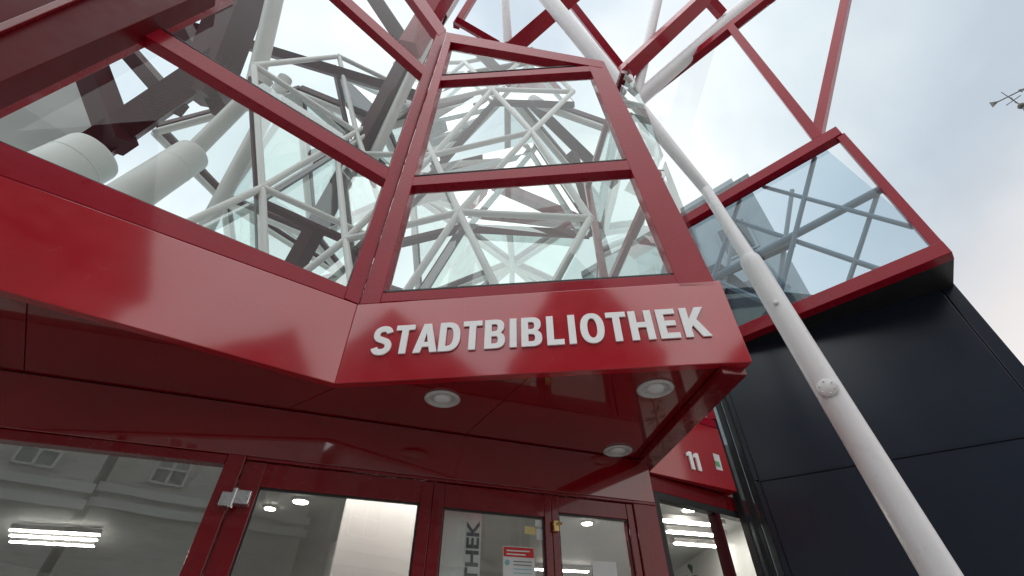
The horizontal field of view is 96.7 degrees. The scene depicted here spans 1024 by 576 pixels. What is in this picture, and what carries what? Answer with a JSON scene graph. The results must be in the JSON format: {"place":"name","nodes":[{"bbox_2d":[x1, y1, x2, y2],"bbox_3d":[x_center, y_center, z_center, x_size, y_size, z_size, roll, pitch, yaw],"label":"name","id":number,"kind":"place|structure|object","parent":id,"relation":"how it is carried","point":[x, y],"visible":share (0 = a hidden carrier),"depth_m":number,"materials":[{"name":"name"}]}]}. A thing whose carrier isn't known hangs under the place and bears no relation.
{"place":"outdoors","nodes":[
{"label":"outdoors","id":0,"kind":"place"},
{"bbox_2d":[0,82,90,151],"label":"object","id":1,"kind":"object","parent":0,"point":[62,112],"depth_m":5.68,"materials":[{"name":"clear glass"}]},
{"bbox_2d":[0,444,740,575],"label":"ceiling","id":2,"kind":"structure","parent":0,"point":[145,515],"depth_m":4.24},
{"bbox_2d":[9,537,96,546],"bbox_3d":[-4.629,2.564,4.599,0.720,0.056,0.050,11,-42,-12],"label":"strip lamp","id":3,"kind":"object","parent":2,"relation":"attached to","point":[42,541],"visible":0.86,"depth_m":4.58,"materials":[{"name":"white plastic"}]},
{"bbox_2d":[9,531,100,540],"bbox_3d":[-4.421,2.398,4.408,0.720,0.056,0.050,10,-42,-12],"label":"strip lamp","id":4,"kind":"object","parent":2,"relation":"attached to","point":[54,536],"visible":0.86,"depth_m":4.39,"materials":[{"name":"white plastic"}]},
{"bbox_2d":[9,524,103,535],"bbox_3d":[-4.250,2.262,4.252,0.720,0.056,0.050,10,-42,-11],"label":"strip lamp","id":5,"kind":"object","parent":2,"relation":"attached to","point":[55,529],"visible":1,"depth_m":4.24,"materials":[{"name":"white plastic"}]},
{"bbox_2d":[263,505,276,510],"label":"ceiling lamp","id":6,"kind":"object","parent":2,"relation":"attached to","point":[269,507],"visible":1,"depth_m":3.78,"materials":[{"name":"white plastic"}]},
{"bbox_2d":[292,497,309,504],"bbox_3d":[-1.700,1.717,3.662,0.138,0.023,0.138,0,-41,0],"label":"ceiling lamp","id":7,"kind":"object","parent":2,"relation":"attached to","point":[300,500],"visible":1,"depth_m":3.63,"materials":[{"name":"white plastic"}]},
{"bbox_2d":[535,565,590,572],"bbox_3d":[0.600,3.512,5.692,0.800,0.052,0.080,9,-42,-11],"label":"strip lamp","id":8,"kind":"object","parent":2,"relation":"attached to","point":[570,569],"visible":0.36,"depth_m":5.69,"materials":[{"name":"white plastic"}]},
{"bbox_2d":[581,520,592,525],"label":"ceiling lamp","id":9,"kind":"object","parent":2,"relation":"attached to","point":[587,522],"visible":1,"depth_m":4.13,"materials":[{"name":"white plastic"}]},
{"bbox_2d":[681,508,694,512],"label":"ceiling lamp","id":10,"kind":"object","parent":2,"relation":"attached to","point":[685,511],"visible":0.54,"depth_m":3.84,"materials":[{"name":"white plastic"}]},
{"bbox_2d":[670,537,715,547],"bbox_3d":[1.892,2.562,4.569,0.640,0.052,0.080,11,-42,-13],"label":"strip lamp","id":11,"kind":"object","parent":2,"relation":"attached to","point":[691,542],"visible":0.64,"depth_m":4.52,"materials":[{"name":"white plastic"}]},
{"bbox_2d":[662,513,725,526],"bbox_3d":[1.549,2.015,3.939,0.640,0.052,0.080,11,-42,-13],"label":"strip lamp","id":12,"kind":"object","parent":2,"relation":"attached to","point":[683,519],"visible":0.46,"depth_m":3.90,"materials":[{"name":"white plastic"}]},
{"bbox_2d":[664,525,727,536],"bbox_3d":[1.698,2.260,4.221,0.640,0.052,0.080,11,-42,-13],"label":"strip lamp","id":13,"kind":"object","parent":2,"relation":"attached to","point":[683,530],"visible":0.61,"depth_m":4.18,"materials":[{"name":"white plastic"}]},
{"bbox_2d":[0,525,756,575],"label":"interior wall","id":14,"kind":"structure","parent":0,"point":[706,562],"depth_m":4.88,"materials":[{"name":"white paint"}]},
{"bbox_2d":[0,370,668,575],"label":"glazed entrance","id":15,"kind":"object","parent":14,"relation":"attached to","point":[254,451],"visible":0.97,"depth_m":2.55,"materials":[{"name":"red paint"}]},
{"bbox_2d":[0,428,227,467],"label":"window frame","id":16,"kind":"structure","parent":15,"relation":"in","point":[9,437],"depth_m":2.27,"materials":[{"name":"red paint"}]},
{"bbox_2d":[203,461,433,575],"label":"door","id":17,"kind":"structure","parent":15,"relation":"in","point":[241,502],"depth_m":2.45,"materials":[{"name":"red paint"}]},
{"bbox_2d":[0,176,751,500],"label":"entrance canopy","id":18,"kind":"object","parent":15,"relation":"on","point":[88,295],"visible":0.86,"depth_m":2.41,"materials":[{"name":"red metal"}]},
{"bbox_2d":[0,0,446,304],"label":"glazed bay","id":19,"kind":"object","parent":18,"relation":"on","point":[48,47],"visible":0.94,"depth_m":2.71,"materials":[{"name":"red paint"}]},
{"bbox_2d":[186,53,411,281],"bbox_3d":[-2.256,-1.408,5.175,2.142,5.434,0.700,27,-48,-27],"label":"space frame","id":20,"kind":"object","parent":18,"relation":"on","point":[355,101],"visible":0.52,"depth_m":5.00,"materials":[{"name":"white metal"}]},
{"bbox_2d":[424,390,459,407],"bbox_3d":[-0.389,0.620,2.546,0.200,0.027,0.200,0,-41,0],"label":"downlight","id":21,"kind":"object","parent":18,"relation":"attached to","point":[442,398],"visible":1,"depth_m":2.53,"materials":[{"name":"metal"}]},
{"bbox_2d":[304,47,593,304],"bbox_3d":[-0.717,-1.668,5.584,3.235,6.362,0.938,-4,-41,4],"label":"space frame","id":22,"kind":"object","parent":18,"relation":"on","point":[546,211],"visible":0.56,"depth_m":4.77,"materials":[{"name":"white metal"}]},
{"bbox_2d":[76,0,592,267],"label":"roof truss","id":23,"kind":"object","parent":22,"relation":"attached to","point":[225,36],"visible":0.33,"depth_m":5.70,"materials":[{"name":"brown metal"}]},
{"bbox_2d":[28,133,117,183],"bbox_3d":[-4.694,-0.997,4.444,0.546,1.523,0.824,-30,-49,30],"label":"duct","id":24,"kind":"object","parent":23,"relation":"attached to","point":[87,156],"visible":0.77,"depth_m":4.69,"materials":[{"name":"metal"}]},
{"bbox_2d":[106,140,207,204],"bbox_3d":[-3.738,-0.975,4.547,0.364,1.752,0.663,-26,-47,27],"label":"duct","id":25,"kind":"object","parent":23,"relation":"attached to","point":[157,178],"visible":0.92,"depth_m":4.68,"materials":[{"name":"metal"}]},
{"bbox_2d":[151,85,604,291],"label":"atrium roof","id":26,"kind":"structure","parent":23,"relation":"attached to","point":[284,231],"depth_m":7.60,"materials":[{"name":"white metal"}]},
{"bbox_2d":[399,0,755,103],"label":"roof frame","id":27,"kind":"object","parent":23,"relation":"attached to","point":[415,38],"visible":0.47,"depth_m":7.58,"materials":[{"name":"paint"}]},
{"bbox_2d":[360,32,716,428],"bbox_3d":[0.828,-1.215,4.480,3.378,4.302,1.438,24,-47,-25],"label":"glazed bay","id":28,"kind":"object","parent":18,"relation":"on","point":[622,155],"visible":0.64,"depth_m":3.54,"materials":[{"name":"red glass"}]},
{"bbox_2d":[371,307,712,355],"bbox_3d":[0.128,0.238,2.491,1.832,0.197,0.009,-4,-41,4],"label":"sign","id":29,"kind":"object","parent":18,"relation":"attached to","point":[690,322],"visible":1,"depth_m":2.48,"materials":[{"name":"white metal"}]},
{"bbox_2d":[603,445,632,456],"bbox_3d":[0.723,1.113,3.113,0.200,0.027,0.200,0,-41,0],"label":"downlight","id":30,"kind":"object","parent":18,"relation":"attached to","point":[617,451],"visible":1,"depth_m":3.10,"materials":[{"name":"metal"}]},
{"bbox_2d":[636,379,674,397],"bbox_3d":[0.773,0.543,2.458,0.200,0.027,0.200,0,-41,0],"label":"downlight","id":31,"kind":"object","parent":18,"relation":"attached to","point":[656,388],"visible":1,"depth_m":2.44,"materials":[{"name":"metal"}]},
{"bbox_2d":[685,451,701,471],"bbox_3d":[1.480,1.411,3.714,0.138,0.144,0.012,20,-45,-21],"label":"house number","id":32,"kind":"object","parent":18,"relation":"attached to","point":[691,457],"visible":1,"depth_m":3.71,"materials":[{"name":"white metal"}]},
{"bbox_2d":[713,453,722,470],"bbox_3d":[1.745,1.474,3.859,0.082,0.139,0.004,20,-45,-21],"label":"sticker","id":33,"kind":"object","parent":18,"relation":"attached to","point":[717,461],"visible":1,"depth_m":3.86,"materials":[{"name":"paper"}]},
{"bbox_2d":[424,482,553,575],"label":"door","id":34,"kind":"structure","parent":15,"relation":"in","point":[450,497],"depth_m":2.69,"materials":[{"name":"red paint"}]},
{"bbox_2d":[503,546,534,575],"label":"notice","id":35,"kind":"object","parent":15,"relation":"attached to","point":[518,561],"visible":1,"depth_m":2.59,"materials":[{"name":"paper"}]},
{"bbox_2d":[525,526,535,534],"bbox_3d":[0.110,1.449,2.720,0.070,0.043,0.002,13,-43,-15],"label":"sticker","id":36,"kind":"object","parent":15,"relation":"attached to","point":[530,530],"visible":1,"depth_m":2.72,"materials":[{"name":"yellow paper"}]},
{"bbox_2d":[535,520,541,526],"bbox_3d":[0.163,1.429,2.763,0.049,0.034,0.002,13,-43,-15],"label":"sticker","id":37,"kind":"object","parent":15,"relation":"attached to","point":[538,523],"visible":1,"depth_m":2.76,"materials":[{"name":"paper"}]},
{"bbox_2d":[537,529,542,539],"bbox_3d":[0.169,1.476,2.724,0.048,0.059,0.002,13,-43,-15],"label":"sticker","id":38,"kind":"object","parent":15,"relation":"attached to","point":[539,534],"visible":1,"depth_m":2.72,"materials":[{"name":"paper"}]},
{"bbox_2d":[550,495,642,575],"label":"door","id":39,"kind":"structure","parent":15,"relation":"in","point":[563,506],"depth_m":2.87,"materials":[{"name":"red paint"}]},
{"bbox_2d":[593,561,616,575],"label":"notice","id":40,"kind":"object","parent":15,"relation":"attached to","point":[601,568],"visible":1,"depth_m":2.73,"materials":[{"name":"paper"}]},
{"bbox_2d":[104,0,1023,364],"label":"sky","id":41,"kind":"structure","parent":0,"point":[916,82],"materials":[{"name":"white"}]},
{"bbox_2d":[581,173,809,574],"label":"office building","id":42,"kind":"structure","parent":0,"point":[708,234],"depth_m":19.46,"materials":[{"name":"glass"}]},
{"bbox_2d":[636,264,658,274],"bbox_3d":[6.272,-0.151,21.072,1.296,1.800,0.060,-32,-50,31],"label":"window","id":43,"kind":"structure","parent":42,"relation":"in","point":[653,269],"depth_m":21.34,"materials":[{"name":"glass"}]},
{"bbox_2d":[695,241,707,266],"bbox_3d":[7.785,-1.102,19.979,1.296,1.800,0.060,-32,-50,31],"label":"window","id":44,"kind":"structure","parent":42,"relation":"in","point":[697,244],"depth_m":19.86,"materials":[{"name":"glass"}]},
{"bbox_2d":[715,216,758,259],"bbox_3d":[9.296,-2.053,18.885,1.296,1.800,0.060,-32,-50,31],"label":"window","id":45,"kind":"structure","parent":42,"relation":"in","point":[747,232],"depth_m":18.73,"materials":[{"name":"clear glass"}]},
{"bbox_2d":[736,448,755,501],"bbox_3d":[7.785,5.690,14.074,1.296,1.800,0.060,-32,-50,31],"label":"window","id":46,"kind":"structure","parent":42,"relation":"in","point":[736,448],"depth_m":14.41,"materials":[{"name":"black glass"}]},
{"bbox_2d":[743,268,776,288],"bbox_3d":[9.296,0.211,16.917,1.296,1.800,0.060,-32,-50,31],"label":"window","id":47,"kind":"structure","parent":42,"relation":"in","point":[746,281],"depth_m":17.40,"materials":[{"name":"clear glass"}]},
{"bbox_2d":[539,0,963,575],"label":"column","id":48,"kind":"structure","parent":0,"point":[924,547],"depth_m":3.01,"materials":[{"name":"metal"}]},
{"bbox_2d":[726,283,1023,575],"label":"black building","id":49,"kind":"structure","parent":0,"point":[933,383],"depth_m":3.79,"materials":[{"name":"black metal"}]},
{"bbox_2d":[629,0,953,344],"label":"glass tower","id":50,"kind":"structure","parent":49,"relation":"on","point":[928,269],"depth_m":5.10,"materials":[{"name":"metal"}]},
{"label":"interior floor","id":51,"kind":"structure","parent":0,"visible":0},
{"bbox_2d":[323,541,336,575],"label":"pillar","id":52,"kind":"structure","parent":51,"relation":"on","point":[328,564],"depth_m":4.61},
{"bbox_2d":[329,499,416,575],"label":"partition","id":53,"kind":"object","parent":51,"relation":"on","point":[374,538],"depth_m":2.83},
{"bbox_2d":[439,510,481,575],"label":"banner","id":54,"kind":"object","parent":51,"relation":"on","point":[461,546],"visible":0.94,"depth_m":2.63,"materials":[{"name":"paper"}]},
{"bbox_2d":[686,564,696,575],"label":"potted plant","id":55,"kind":"object","parent":51,"relation":"on","point":[690,567],"visible":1,"depth_m":5.18,"materials":[{"name":"green plant"}]},
{"label":"ground","id":56,"kind":"structure","parent":0,"visible":0},
{"bbox_2d":[650,475,770,575],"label":"shop window","id":57,"kind":"structure","parent":56,"relation":"on","point":[715,507],"depth_m":3.56,"materials":[{"name":"red metal"}]},
{"bbox_2d":[713,397,785,575],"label":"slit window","id":58,"kind":"structure","parent":56,"relation":"on","point":[750,541],"depth_m":3.92,"materials":[{"name":"black glass"}]},
{"bbox_2d":[989,88,1023,109],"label":"weather vane","id":59,"kind":"object","parent":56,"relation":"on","point":[1019,105],"visible":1,"depth_m":30.57,"materials":[{"name":"metal"}]}
]}

